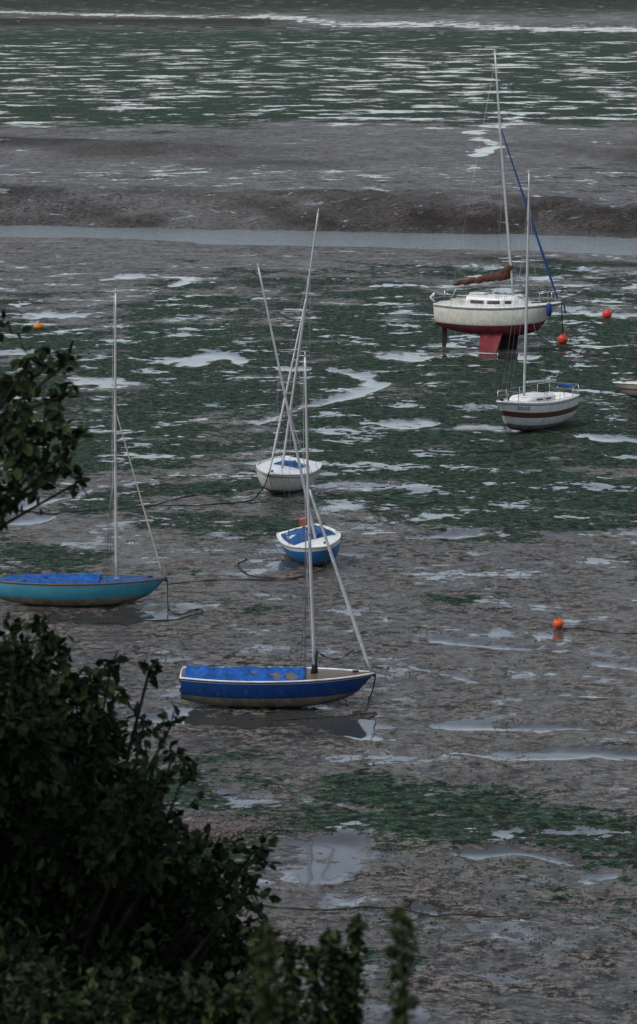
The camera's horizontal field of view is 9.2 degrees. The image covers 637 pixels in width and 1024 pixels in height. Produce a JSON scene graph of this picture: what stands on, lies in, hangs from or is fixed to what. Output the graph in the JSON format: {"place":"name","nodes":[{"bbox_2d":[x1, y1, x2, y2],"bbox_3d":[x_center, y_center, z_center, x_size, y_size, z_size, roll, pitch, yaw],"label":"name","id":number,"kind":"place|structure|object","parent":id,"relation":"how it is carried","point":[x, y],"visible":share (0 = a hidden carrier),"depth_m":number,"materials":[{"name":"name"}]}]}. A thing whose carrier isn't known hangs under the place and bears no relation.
{"place":"outdoors","nodes":[
{"label":"outdoors","id":0,"kind":"place"},
{"bbox_2d":[0,0,636,1023],"bbox_3d":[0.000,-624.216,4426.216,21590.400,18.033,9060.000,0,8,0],"label":"mudflat ground","id":1,"kind":"structure","parent":0,"point":[278,114],"depth_m":155.09,"materials":[{"name":"soil"}]},
{"bbox_2d":[34,321,43,328],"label":"mooring buoy","id":2,"kind":"object","parent":1,"relation":"on","point":[38,325],"visible":1,"depth_m":199.57,"materials":[{"name":"orange plastic"}]},
{"bbox_2d":[0,309,94,531],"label":"broadleaf tree","id":3,"kind":"object","parent":1,"relation":"on","point":[12,437],"visible":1,"depth_m":22.93,"materials":[{"name":"green plant"}]},
{"bbox_2d":[0,289,166,606],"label":"sailing dinghy","id":4,"kind":"object","parent":1,"relation":"on","point":[69,590],"visible":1,"depth_m":115.81,"materials":[{"name":"blue plastic"}]},
{"bbox_2d":[19,504,157,513],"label":"mooring rope","id":5,"kind":"object","parent":1,"relation":"on","point":[90,510],"visible":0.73,"depth_m":135.18,"materials":[{"name":"black fabric"}]},
{"bbox_2d":[47,580,203,622],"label":"mooring rope","id":6,"kind":"object","parent":1,"relation":"on","point":[143,620],"visible":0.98,"depth_m":114.31,"materials":[{"name":"black fabric"}]},
{"bbox_2d":[0,611,282,1023],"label":"broadleaf tree","id":7,"kind":"object","parent":1,"relation":"on","point":[90,864],"visible":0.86,"depth_m":24.54,"materials":[{"name":"green plant"}]},
{"bbox_2d":[0,947,323,1023],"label":"hedge","id":8,"kind":"object","parent":1,"relation":"on","point":[207,1006],"visible":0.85,"depth_m":17.73,"materials":[{"name":"green plant"}]},
{"bbox_2d":[158,475,267,505],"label":"mooring rope","id":9,"kind":"object","parent":1,"relation":"on","point":[209,493],"visible":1,"depth_m":137.95,"materials":[{"name":"black fabric"}]},
{"bbox_2d":[168,576,305,584],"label":"mooring rope","id":10,"kind":"object","parent":1,"relation":"on","point":[235,579],"visible":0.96,"depth_m":120.92,"materials":[{"name":"black fabric"}]},
{"bbox_2d":[165,803,326,848],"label":"shore stones","id":11,"kind":"object","parent":1,"relation":"on","point":[226,827],"visible":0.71,"depth_m":87.16,"materials":[{"name":"grey stone"}]},
{"bbox_2d":[179,352,375,707],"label":"sailing dinghy","id":12,"kind":"object","parent":1,"relation":"on","point":[263,687],"visible":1,"depth_m":100.76,"materials":[{"name":"blue plastic"}]},
{"bbox_2d":[237,552,328,578],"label":"mooring rope","id":13,"kind":"object","parent":1,"relation":"on","point":[280,578],"visible":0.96,"depth_m":121.96,"materials":[{"name":"black fabric"}]},
{"bbox_2d":[256,209,321,493],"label":"sailing dinghy","id":14,"kind":"object","parent":1,"relation":"on","point":[272,467],"visible":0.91,"depth_m":139.32,"materials":[{"name":"white plastic"}]},
{"bbox_2d":[257,264,340,565],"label":"sailing dinghy","id":15,"kind":"object","parent":1,"relation":"on","point":[293,542],"visible":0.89,"depth_m":123.65,"materials":[{"name":"blue plastic"}]},
{"bbox_2d":[239,913,369,1023],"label":"shrub","id":16,"kind":"object","parent":1,"relation":"on","point":[344,1008],"visible":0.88,"depth_m":15.40,"materials":[{"name":"green plant"}]},
{"bbox_2d":[258,677,377,721],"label":"mooring rope","id":17,"kind":"object","parent":1,"relation":"on","point":[359,714],"visible":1,"depth_m":100.04,"materials":[{"name":"grey fabric"}]},
{"bbox_2d":[247,907,425,1023],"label":"shrub","id":18,"kind":"object","parent":1,"relation":"on","point":[401,1009],"visible":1,"depth_m":10.27,"materials":[{"name":"green plant"}]},
{"bbox_2d":[38,407,636,890],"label":"mud lumps","id":19,"kind":"object","parent":1,"relation":"on","point":[396,677],"visible":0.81,"depth_m":106.58,"materials":[{"name":"soil"}]},
{"bbox_2d":[324,492,441,505],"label":"mooring rope","id":20,"kind":"object","parent":1,"relation":"on","point":[378,504],"visible":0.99,"depth_m":137.41,"materials":[{"name":"black fabric"}]},
{"bbox_2d":[263,904,530,918],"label":"old chain","id":21,"kind":"object","parent":1,"relation":"on","point":[391,907],"visible":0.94,"depth_m":79.79,"materials":[{"name":"metal"}]},
{"bbox_2d":[167,646,636,1008],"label":"weed clumps","id":22,"kind":"object","parent":1,"relation":"on","point":[462,946],"visible":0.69,"depth_m":82.41,"materials":[{"name":"green plant"}]},
{"bbox_2d":[412,403,536,453],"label":"mooring rope","id":23,"kind":"object","parent":1,"relation":"on","point":[485,451],"visible":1,"depth_m":152.10,"materials":[{"name":"black fabric"}]},
{"bbox_2d":[430,51,565,352],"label":"cabin yacht","id":24,"kind":"object","parent":1,"relation":"on","point":[487,317],"visible":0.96,"depth_m":188.15,"materials":[{"name":"white plastic"}]},
{"bbox_2d":[470,300,510,303],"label":"cabin windows","id":25,"kind":"structure","parent":24,"relation":"in","point":[473,301],"depth_m":188.02,"materials":[{"name":"black glass"}]},
{"bbox_2d":[496,170,579,430],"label":"weekender yacht","id":26,"kind":"object","parent":1,"relation":"on","point":[527,411],"visible":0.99,"depth_m":157.22,"materials":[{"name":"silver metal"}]},
{"bbox_2d":[553,616,563,627],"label":"mooring buoy","id":27,"kind":"object","parent":1,"relation":"on","point":[558,622],"visible":1,"depth_m":112.47,"materials":[{"name":"orange plastic"}]},
{"bbox_2d":[558,332,567,343],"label":"mooring buoy","id":28,"kind":"object","parent":1,"relation":"on","point":[563,339],"visible":1,"depth_m":191.92,"materials":[{"name":"red plastic"}]},
{"bbox_2d":[559,345,633,357],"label":"mooring rope","id":29,"kind":"object","parent":1,"relation":"on","point":[599,357],"visible":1,"depth_m":185.44,"materials":[{"name":"black fabric"}]},
{"bbox_2d":[561,304,636,358],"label":"mooring rope","id":30,"kind":"object","parent":1,"relation":"on","point":[581,353],"visible":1,"depth_m":187.74,"materials":[{"name":"black fabric"}]},
{"bbox_2d":[563,627,636,633],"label":"mooring rope","id":31,"kind":"object","parent":1,"relation":"on","point":[598,630],"visible":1,"depth_m":112.02,"materials":[{"name":"black fabric"}]},
{"bbox_2d":[602,309,613,318],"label":"mooring buoy","id":32,"kind":"object","parent":1,"relation":"on","point":[606,313],"visible":1,"depth_m":204.63,"materials":[{"name":"red plastic"}]},
{"bbox_2d":[612,330,636,398],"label":"sailing dinghy","id":33,"kind":"object","parent":1,"relation":"on","point":[628,388],"visible":1,"depth_m":167.76,"materials":[{"name":"plastic"}]},
{"bbox_2d":[0,225,636,254],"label":"tidal channel water","id":34,"kind":"structure","parent":0,"point":[586,244],"depth_m":262.94,"materials":[{"name":"grey liquid"}]}
]}

